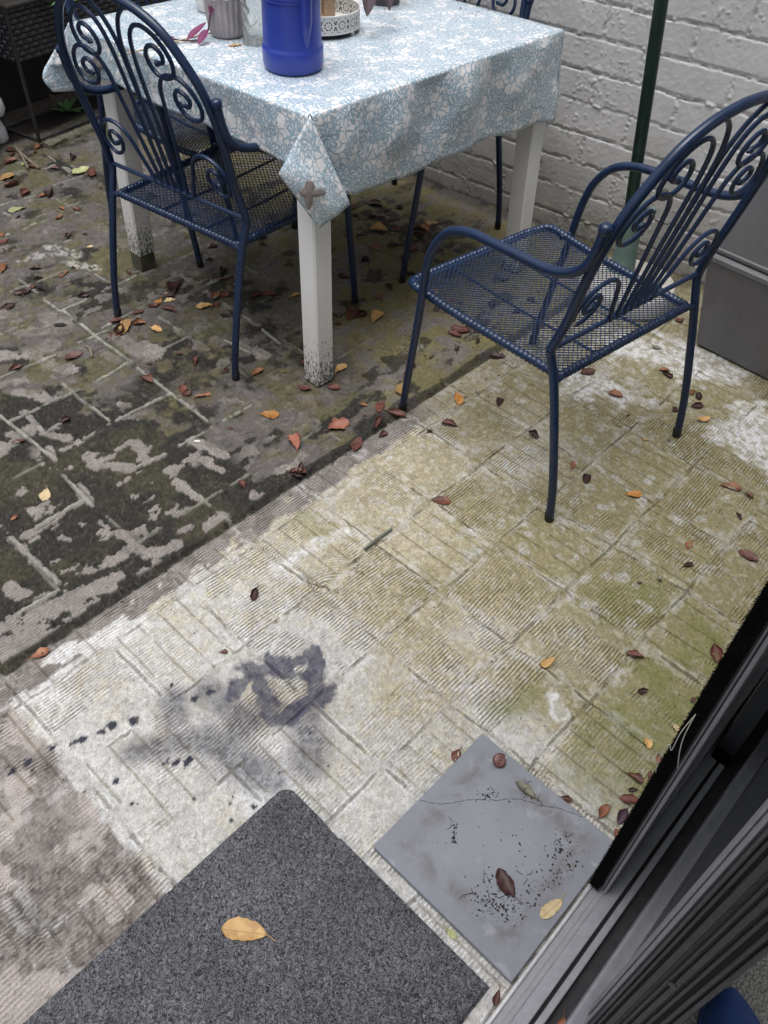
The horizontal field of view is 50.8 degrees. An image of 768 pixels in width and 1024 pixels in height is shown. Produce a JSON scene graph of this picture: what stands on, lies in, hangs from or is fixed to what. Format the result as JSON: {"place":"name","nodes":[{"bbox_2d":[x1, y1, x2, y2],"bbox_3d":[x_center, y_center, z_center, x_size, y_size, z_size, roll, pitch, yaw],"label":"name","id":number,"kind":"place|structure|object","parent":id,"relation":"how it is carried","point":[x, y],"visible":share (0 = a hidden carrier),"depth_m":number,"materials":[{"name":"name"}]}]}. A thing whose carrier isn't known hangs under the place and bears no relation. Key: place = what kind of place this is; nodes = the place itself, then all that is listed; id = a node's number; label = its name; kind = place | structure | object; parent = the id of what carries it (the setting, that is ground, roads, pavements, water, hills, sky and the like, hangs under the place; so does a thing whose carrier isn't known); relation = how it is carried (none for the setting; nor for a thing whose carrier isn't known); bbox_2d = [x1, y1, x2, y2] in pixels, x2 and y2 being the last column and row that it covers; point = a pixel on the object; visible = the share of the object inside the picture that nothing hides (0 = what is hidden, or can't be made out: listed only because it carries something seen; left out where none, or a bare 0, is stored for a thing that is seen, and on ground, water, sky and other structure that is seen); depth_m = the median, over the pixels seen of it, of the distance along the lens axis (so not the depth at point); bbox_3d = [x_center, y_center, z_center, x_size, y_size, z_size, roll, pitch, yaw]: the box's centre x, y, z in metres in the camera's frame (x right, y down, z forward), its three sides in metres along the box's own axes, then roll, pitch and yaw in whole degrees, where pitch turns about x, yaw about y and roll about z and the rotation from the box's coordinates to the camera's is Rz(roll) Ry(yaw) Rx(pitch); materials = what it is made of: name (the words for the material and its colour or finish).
{"place":"outdoors","nodes":[
{"label":"outdoors","id":0,"kind":"place"},
{"bbox_2d":[0,98,8,143],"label":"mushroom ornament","id":1,"kind":"object","parent":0,"point":[4,137],"visible":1,"depth_m":3.35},
{"bbox_2d":[0,52,60,111],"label":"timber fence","id":2,"kind":"object","parent":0,"point":[12,95],"visible":0.22,"depth_m":3.62,"materials":[{"name":"wood"}]},
{"bbox_2d":[0,91,767,1023],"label":"paving","id":3,"kind":"structure","parent":0,"point":[334,653],"depth_m":1.88,"materials":[{"name":"concrete"}]},
{"bbox_2d":[0,172,13,179],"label":"fallen leaf","id":4,"kind":"object","parent":3,"relation":"on","point":[5,175],"visible":1,"depth_m":3.16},
{"bbox_2d":[0,302,16,310],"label":"fallen leaf","id":5,"kind":"object","parent":3,"relation":"on","point":[6,306],"visible":1,"depth_m":2.52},
{"bbox_2d":[1,157,16,164],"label":"fallen leaf","id":6,"kind":"object","parent":3,"relation":"on","point":[10,160],"visible":1,"depth_m":3.25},
{"bbox_2d":[4,178,21,185],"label":"fallen leaf","id":7,"kind":"object","parent":3,"relation":"on","point":[12,183],"visible":1,"depth_m":3.10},
{"bbox_2d":[4,364,22,371],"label":"fallen leaf","id":8,"kind":"object","parent":3,"relation":"on","point":[13,367],"visible":1,"depth_m":2.31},
{"bbox_2d":[8,204,29,211],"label":"fallen leaf","id":9,"kind":"object","parent":3,"relation":"on","point":[12,209],"visible":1,"depth_m":2.97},
{"bbox_2d":[13,145,29,169],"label":"twig","id":10,"kind":"object","parent":3,"relation":"on","point":[21,155],"visible":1,"depth_m":3.24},
{"bbox_2d":[15,149,40,169],"bbox_3d":[-1.442,-1.429,3.263,0.018,0.017,0.228,-30,54,-27],"label":"twig","id":11,"kind":"object","parent":3,"relation":"on","point":[31,161],"visible":0.91,"depth_m":3.23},
{"bbox_2d":[27,647,49,659],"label":"fallen leaf","id":12,"kind":"object","parent":3,"relation":"on","point":[37,653],"visible":1,"depth_m":1.65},
{"bbox_2d":[39,485,49,500],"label":"fallen leaf","id":13,"kind":"object","parent":3,"relation":"on","point":[44,494],"visible":1,"depth_m":1.96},
{"bbox_2d":[43,187,52,196],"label":"fallen leaf","id":14,"kind":"object","parent":3,"relation":"on","point":[48,192],"visible":1,"depth_m":3.06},
{"bbox_2d":[52,97,82,111],"bbox_3d":[-1.410,-1.798,3.593,0.158,0.048,0.148,3,46,0],"label":"weed","id":15,"kind":"object","parent":3,"relation":"on","point":[66,105],"visible":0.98,"depth_m":3.62,"materials":[{"name":"green plant"}]},
{"bbox_2d":[59,350,82,360],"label":"fallen leaf","id":16,"kind":"object","parent":3,"relation":"on","point":[73,354],"visible":1,"depth_m":2.36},
{"bbox_2d":[41,121,106,148],"bbox_3d":[-1.317,-1.612,3.445,0.052,0.026,0.311,28,51,22],"label":"kerb stone","id":17,"kind":"object","parent":3,"relation":"on","point":[75,133],"visible":0.75,"depth_m":3.41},
{"bbox_2d":[68,166,88,175],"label":"fallen leaf","id":18,"kind":"object","parent":3,"relation":"on","point":[81,169],"visible":1,"depth_m":3.21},
{"bbox_2d":[0,0,170,142],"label":"woven planter","id":19,"kind":"object","parent":3,"relation":"on","point":[27,29],"visible":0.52,"depth_m":3.18,"materials":[{"name":"black wicker"}]},
{"bbox_2d":[86,165,95,175],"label":"fallen leaf","id":20,"kind":"object","parent":3,"relation":"on","point":[91,171],"visible":1,"depth_m":3.21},
{"bbox_2d":[118,316,130,333],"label":"fallen leaf","id":21,"kind":"object","parent":3,"relation":"on","point":[126,323],"visible":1,"depth_m":2.48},
{"bbox_2d":[114,321,123,333],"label":"fallen leaf","id":22,"kind":"object","parent":21,"relation":"on","point":[116,330],"visible":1,"depth_m":2.46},
{"bbox_2d":[132,317,145,323],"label":"fallen leaf","id":23,"kind":"object","parent":3,"relation":"on","point":[137,320],"visible":1,"depth_m":2.48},
{"bbox_2d":[137,374,152,381],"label":"fallen leaf","id":24,"kind":"object","parent":3,"relation":"on","point":[148,377],"visible":1,"depth_m":2.29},
{"bbox_2d":[64,0,235,267],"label":"garden chair","id":25,"kind":"object","parent":3,"relation":"on","point":[198,134],"visible":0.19,"depth_m":2.61,"materials":[{"name":"blue paint"}]},
{"bbox_2d":[162,305,178,313],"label":"fallen leaf","id":26,"kind":"object","parent":3,"relation":"on","point":[169,307],"visible":1,"depth_m":2.55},
{"bbox_2d":[165,280,179,297],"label":"fallen leaf","id":27,"kind":"object","parent":3,"relation":"on","point":[175,287],"visible":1,"depth_m":2.63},
{"bbox_2d":[54,0,357,380],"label":"garden chair","id":28,"kind":"object","parent":3,"relation":"on","point":[224,142],"visible":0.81,"depth_m":2.10,"materials":[{"name":"blue paint"}]},
{"bbox_2d":[195,302,216,307],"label":"fallen leaf","id":29,"kind":"object","parent":3,"relation":"on","point":[201,304],"visible":1,"depth_m":2.56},
{"bbox_2d":[250,583,258,600],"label":"fallen leaf","id":30,"kind":"object","parent":3,"relation":"on","point":[254,594],"visible":1,"depth_m":1.77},
{"bbox_2d":[248,367,262,376],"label":"fallen leaf","id":31,"kind":"object","parent":3,"relation":"on","point":[257,370],"visible":1,"depth_m":2.33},
{"bbox_2d":[22,790,489,1023],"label":"doormat","id":32,"kind":"object","parent":3,"relation":"on","point":[351,932],"visible":1,"depth_m":1.27,"materials":[{"name":"carpet"}]},
{"bbox_2d":[221,916,274,940],"bbox_3d":[-0.215,0.668,1.292,0.091,0.004,0.036,6,46,3],"label":"fallen leaf","id":33,"kind":"object","parent":32,"relation":"on","point":[240,928],"visible":1,"depth_m":1.29,"materials":[{"name":"plant"}]},
{"bbox_2d":[256,410,278,418],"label":"fallen leaf","id":34,"kind":"object","parent":3,"relation":"on","point":[273,414],"visible":1,"depth_m":2.21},
{"bbox_2d":[262,291,282,295],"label":"fallen leaf","id":35,"kind":"object","parent":3,"relation":"on","point":[269,293],"visible":1,"depth_m":2.63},
{"bbox_2d":[287,431,300,453],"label":"fallen leaf","id":36,"kind":"object","parent":3,"relation":"on","point":[294,439],"visible":1,"depth_m":2.13,"materials":[{"name":"plant"}]},
{"bbox_2d":[284,467,306,473],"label":"fallen leaf","id":37,"kind":"object","parent":3,"relation":"on","point":[292,470],"visible":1,"depth_m":2.05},
{"bbox_2d":[100,79,545,385],"bbox_3d":[-0.167,-1.087,2.495,0.921,0.732,0.977,36,54,28],"label":"garden table","id":38,"kind":"object","parent":3,"relation":"on","point":[315,266],"visible":0.25,"depth_m":2.36,"materials":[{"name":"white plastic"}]},
{"bbox_2d":[43,0,563,227],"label":"tablecloth","id":39,"kind":"object","parent":38,"relation":"on","point":[382,95],"visible":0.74,"depth_m":2.05,"materials":[{"name":"fabric"}]},
{"bbox_2d":[92,56,102,73],"bbox_3d":[-0.759,-1.185,2.152,0.062,0.068,0.009,35,54,27],"label":"cloth weight","id":40,"kind":"object","parent":39,"relation":"attached to","point":[97,62],"visible":0.26,"depth_m":2.14,"materials":[{"name":"beige plastic"}]},
{"bbox_2d":[118,32,210,56],"bbox_3d":[-0.497,-1.223,2.088,0.009,0.007,0.435,36,55,28],"label":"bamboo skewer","id":41,"kind":"object","parent":39,"relation":"on","point":[119,55],"visible":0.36,"depth_m":2.05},
{"bbox_2d":[195,0,204,12],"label":"plant pot","id":42,"kind":"object","parent":39,"relation":"on","point":[200,5],"visible":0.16,"depth_m":2.24,"materials":[{"name":"white ceramic"}]},
{"bbox_2d":[203,0,242,38],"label":"plant pot","id":43,"kind":"object","parent":39,"relation":"on","point":[225,22],"visible":0.88,"depth_m":2.07,"materials":[{"name":"ceramic"}]},
{"bbox_2d":[155,5,213,44],"bbox_3d":[-0.490,-1.276,2.029,0.229,0.162,0.091,-10,47,-12],"label":"trailing plant","id":44,"kind":"object","parent":43,"relation":"in","point":[202,35],"visible":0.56,"depth_m":2.07,"materials":[{"name":"pink plant"}]},
{"bbox_2d":[239,0,262,46],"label":"glass vase","id":45,"kind":"object","parent":39,"relation":"on","point":[251,14],"visible":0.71,"depth_m":2.04,"materials":[{"name":"white"}]},
{"bbox_2d":[261,0,323,75],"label":"jug","id":46,"kind":"object","parent":39,"relation":"on","point":[292,44],"visible":1,"depth_m":1.88,"materials":[{"name":"blue plastic"}]},
{"bbox_2d":[299,180,325,209],"bbox_3d":[-0.164,-0.728,1.861,0.062,0.068,0.013,3,46,0],"label":"cloth weight","id":47,"kind":"object","parent":39,"relation":"attached to","point":[308,191],"visible":1,"depth_m":1.85,"materials":[{"name":"beige plastic"}]},
{"bbox_2d":[320,0,360,35],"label":"filigree tray","id":48,"kind":"object","parent":39,"relation":"on","point":[345,19],"visible":0.46,"depth_m":2.13,"materials":[{"name":"white metal"}]},
{"bbox_2d":[321,0,334,16],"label":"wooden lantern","id":49,"kind":"object","parent":48,"relation":"in","point":[327,7],"visible":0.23,"depth_m":2.14,"materials":[{"name":"brown wood"}]},
{"bbox_2d":[362,0,399,15],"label":"potted plant","id":50,"kind":"object","parent":39,"relation":"on","point":[368,5],"visible":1,"depth_m":2.14,"materials":[{"name":"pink plant"}]},
{"bbox_2d":[325,383,339,388],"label":"fallen leaf","id":51,"kind":"object","parent":3,"relation":"on","point":[334,386],"visible":1,"depth_m":2.30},
{"bbox_2d":[324,417,348,430],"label":"fallen leaf","id":52,"kind":"object","parent":3,"relation":"on","point":[341,423],"visible":1,"depth_m":2.18,"materials":[{"name":"plant"}]},
{"bbox_2d":[334,363,346,373],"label":"fallen leaf","id":53,"kind":"object","parent":3,"relation":"on","point":[341,366],"visible":0.98,"depth_m":2.36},
{"bbox_2d":[345,306,358,319],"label":"fallen leaf","id":54,"kind":"object","parent":3,"relation":"on","point":[351,312],"visible":1,"depth_m":2.56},
{"bbox_2d":[351,437,361,452],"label":"fallen leaf","id":55,"kind":"object","parent":3,"relation":"on","point":[355,445],"visible":1,"depth_m":2.13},
{"bbox_2d":[352,309,367,318],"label":"fallen leaf","id":56,"kind":"object","parent":3,"relation":"on","point":[361,312],"visible":1,"depth_m":2.56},
{"bbox_2d":[366,221,386,230],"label":"fallen leaf","id":57,"kind":"object","parent":3,"relation":"on","point":[377,225],"visible":1,"depth_m":2.95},
{"bbox_2d":[371,309,383,324],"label":"fallen leaf","id":58,"kind":"object","parent":3,"relation":"on","point":[376,314],"visible":1,"depth_m":2.56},
{"bbox_2d":[368,199,386,206],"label":"fallen leaf","id":59,"kind":"object","parent":3,"relation":"on","point":[376,201],"visible":1,"depth_m":3.10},
{"bbox_2d":[363,528,392,549],"bbox_3d":[-0.014,0.062,1.895,0.008,0.010,0.094,36,54,28],"label":"twig","id":60,"kind":"object","parent":3,"relation":"on","point":[377,538],"visible":1,"depth_m":1.89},
{"bbox_2d":[375,401,384,412],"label":"fallen leaf","id":61,"kind":"object","parent":3,"relation":"on","point":[379,406],"visible":1,"depth_m":2.24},
{"bbox_2d":[2,174,767,922],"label":"grit","id":62,"kind":"object","parent":3,"relation":"on","point":[274,490],"visible":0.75,"depth_m":2.05,"materials":[{"name":"soil"}]},
{"bbox_2d":[383,408,405,416],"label":"fallen leaf","id":63,"kind":"object","parent":3,"relation":"on","point":[396,412],"visible":1,"depth_m":2.23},
{"bbox_2d":[395,383,402,393],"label":"fallen leaf","id":64,"kind":"object","parent":3,"relation":"on","point":[398,389],"visible":0.38,"depth_m":2.30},
{"bbox_2d":[291,0,533,282],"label":"garden chair","id":65,"kind":"object","parent":3,"relation":"on","point":[525,9],"visible":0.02,"depth_m":2.61,"materials":[{"name":"blue paint"}]},
{"bbox_2d":[426,496,450,504],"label":"fallen leaf","id":66,"kind":"object","parent":3,"relation":"on","point":[442,500],"visible":1,"depth_m":2.00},
{"bbox_2d":[444,924,457,938],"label":"fallen leaf","id":67,"kind":"object","parent":3,"relation":"on","point":[451,933],"visible":1,"depth_m":1.31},
{"bbox_2d":[441,418,460,428],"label":"fallen leaf","id":68,"kind":"object","parent":3,"relation":"on","point":[449,421],"visible":1,"depth_m":2.20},
{"bbox_2d":[443,329,461,336],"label":"fallen leaf","id":69,"kind":"object","parent":3,"relation":"on","point":[455,333],"visible":1,"depth_m":2.50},
{"bbox_2d":[451,748,460,761],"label":"fallen leaf","id":70,"kind":"object","parent":3,"relation":"on","point":[454,756],"visible":1,"depth_m":1.52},
{"bbox_2d":[454,390,462,404],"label":"fallen leaf","id":71,"kind":"object","parent":3,"relation":"on","point":[458,397],"visible":1,"depth_m":2.28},
{"bbox_2d":[451,324,474,331],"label":"fallen leaf","id":72,"kind":"object","parent":3,"relation":"on","point":[455,327],"visible":0.98,"depth_m":2.52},
{"bbox_2d":[374,734,612,983],"bbox_3d":[0.193,0.580,1.404,0.299,0.013,0.300,35,54,27],"label":"paver","id":73,"kind":"object","parent":3,"relation":"on","point":[410,851],"visible":0.81,"depth_m":1.39,"materials":[{"name":"grey stone"}]},
{"bbox_2d":[493,753,505,767],"bbox_3d":[0.215,0.461,1.501,0.028,0.013,0.026,-36,76,-17],"label":"snail","id":74,"kind":"object","parent":73,"relation":"on","point":[499,760],"visible":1,"depth_m":1.50},
{"bbox_2d":[420,798,580,816],"bbox_3d":[0.210,0.523,1.451,0.290,0.001,0.025,5,46,2],"label":"soil line","id":75,"kind":"object","parent":73,"relation":"on","point":[496,800],"visible":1,"depth_m":1.45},
{"bbox_2d":[496,868,523,903],"bbox_3d":[0.206,0.625,1.346,0.028,0.009,0.069,-18,50,-19],"label":"fallen leaf","id":76,"kind":"object","parent":73,"relation":"on","point":[504,881],"visible":1,"depth_m":1.35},
{"bbox_2d":[437,779,583,926],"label":"soil crumbs","id":77,"kind":"object","parent":73,"relation":"on","point":[507,895],"visible":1,"depth_m":1.36,"materials":[{"name":"soil"}]},
{"bbox_2d":[515,781,541,803],"bbox_3d":[0.264,0.507,1.463,0.064,0.008,0.018,36,54,28],"label":"fallen leaf","id":78,"kind":"object","parent":73,"relation":"on","point":[528,790],"visible":1,"depth_m":1.47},
{"bbox_2d":[540,893,564,918],"bbox_3d":[0.281,0.648,1.331,0.064,0.004,0.021,-27,53,-25],"label":"fallen leaf","id":79,"kind":"object","parent":73,"relation":"on","point":[550,909],"visible":1,"depth_m":1.33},
{"bbox_2d":[485,352,504,357],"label":"fallen leaf","id":80,"kind":"object","parent":3,"relation":"on","point":[496,355],"visible":1,"depth_m":2.43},
{"bbox_2d":[492,985,500,1004],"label":"fallen leaf","id":81,"kind":"object","parent":3,"relation":"on","point":[496,999],"visible":1,"depth_m":1.25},
{"bbox_2d":[525,429,537,438],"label":"fallen leaf","id":82,"kind":"object","parent":3,"relation":"on","point":[534,433],"visible":1,"depth_m":2.18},
{"bbox_2d":[540,653,558,667],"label":"fallen leaf","id":83,"kind":"object","parent":3,"relation":"on","point":[546,663],"visible":1,"depth_m":1.68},
{"bbox_2d":[399,90,767,522],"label":"garden chair","id":84,"kind":"object","parent":3,"relation":"on","point":[671,165],"visible":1,"depth_m":1.81,"materials":[{"name":"blue paint"}]},
{"bbox_2d":[578,367,594,373],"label":"fallen leaf","id":85,"kind":"object","parent":3,"relation":"on","point":[588,370],"visible":0.98,"depth_m":2.39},
{"bbox_2d":[583,471,590,483],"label":"fallen leaf","id":86,"kind":"object","parent":3,"relation":"on","point":[586,478],"visible":1,"depth_m":2.07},
{"bbox_2d":[411,0,767,284],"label":"brick wall","id":87,"kind":"structure","parent":3,"relation":"on","point":[713,57],"depth_m":2.58,"materials":[{"name":"brick"}]},
{"bbox_2d":[597,804,610,821],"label":"fallen leaf","id":88,"kind":"object","parent":3,"relation":"on","point":[604,809],"visible":1,"depth_m":1.46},
{"bbox_2d":[606,389,622,396],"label":"fallen leaf","id":89,"kind":"object","parent":3,"relation":"on","point":[613,392],"visible":1,"depth_m":2.32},
{"bbox_2d":[617,804,629,823],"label":"fallen leaf","id":90,"kind":"object","parent":3,"relation":"on","point":[622,814],"visible":0.93,"depth_m":1.45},
{"bbox_2d":[485,671,767,1023],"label":"door sill","id":91,"kind":"structure","parent":3,"relation":"on","point":[584,955],"depth_m":1.32,"materials":[{"name":"metal"}]},
{"bbox_2d":[584,755,767,1023],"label":"sliding door","id":92,"kind":"structure","parent":91,"relation":"on","point":[704,941],"depth_m":0.85,"materials":[{"name":"metal"}]},
{"bbox_2d":[588,577,767,893],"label":"sliding door","id":93,"kind":"structure","parent":91,"relation":"on","point":[738,674],"depth_m":1.01,"materials":[{"name":"black metal"}]},
{"bbox_2d":[655,714,695,771],"bbox_3d":[0.354,0.285,0.978,0.026,0.150,0.005,30,52,24],"label":"thread","id":94,"kind":"object","parent":93,"relation":"attached to","point":[692,718],"visible":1,"depth_m":0.97},
{"bbox_2d":[711,672,767,766],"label":"door handle","id":95,"kind":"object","parent":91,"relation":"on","point":[747,720],"depth_m":1.43,"materials":[{"name":"metal"}]},
{"bbox_2d":[578,200,676,320],"bbox_3d":[0.808,-0.827,2.588,0.322,0.302,0.322,3,46,0],"label":"parasol stand","id":96,"kind":"object","parent":3,"relation":"on","point":[626,257],"visible":0.17,"depth_m":2.60,"materials":[{"name":"beige concrete"}]},
{"bbox_2d":[625,0,668,204],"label":"parasol","id":97,"kind":"object","parent":96,"relation":"in","point":[658,21],"visible":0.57,"depth_m":2.26,"materials":[{"name":"green metal"}]},
{"bbox_2d":[620,794,638,802],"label":"fallen leaf","id":98,"kind":"object","parent":3,"relation":"on","point":[629,798],"visible":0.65,"depth_m":1.48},
{"bbox_2d":[622,770,643,782],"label":"fallen leaf","id":99,"kind":"object","parent":3,"relation":"on","point":[638,777],"visible":1,"depth_m":1.51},
{"bbox_2d":[625,490,641,496],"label":"fallen leaf","id":100,"kind":"object","parent":3,"relation":"on","point":[635,493],"visible":1,"depth_m":2.03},
{"bbox_2d":[626,649,649,660],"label":"fallen leaf","id":101,"kind":"object","parent":3,"relation":"on","point":[635,653],"visible":1,"depth_m":1.70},
{"bbox_2d":[644,734,652,748],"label":"fallen leaf","id":102,"kind":"object","parent":3,"relation":"on","point":[648,742],"visible":1,"depth_m":1.55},
{"bbox_2d":[697,416,714,421],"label":"fallen leaf","id":103,"kind":"object","parent":3,"relation":"on","point":[704,418],"visible":1,"depth_m":2.25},
{"bbox_2d":[710,637,722,662],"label":"fallen leaf","id":104,"kind":"object","parent":3,"relation":"on","point":[716,649],"visible":0.92,"depth_m":1.71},
{"bbox_2d":[681,955,767,1023],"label":"carpet","id":105,"kind":"object","parent":3,"relation":"on","point":[750,985],"depth_m":1.24,"materials":[{"name":"carpet"}]},
{"bbox_2d":[696,987,760,1023],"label":"clog","id":106,"kind":"object","parent":105,"relation":"on","point":[728,1005],"visible":0.91,"depth_m":1.17,"materials":[{"name":"blue plastic"}]},
{"bbox_2d":[716,481,741,490],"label":"fallen leaf","id":107,"kind":"object","parent":3,"relation":"on","point":[735,485],"visible":1,"depth_m":2.07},
{"bbox_2d":[697,252,767,378],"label":"planter","id":108,"kind":"object","parent":3,"relation":"on","point":[733,324],"visible":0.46,"depth_m":2.34,"materials":[{"name":"plastic"}]},
{"bbox_2d":[717,177,767,274],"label":"planter","id":109,"kind":"object","parent":108,"relation":"on","point":[745,241],"visible":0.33,"depth_m":2.20,"materials":[{"name":"plastic"}]},
{"bbox_2d":[738,549,763,563],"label":"fallen leaf","id":110,"kind":"object","parent":3,"relation":"on","point":[747,554],"visible":1,"depth_m":1.90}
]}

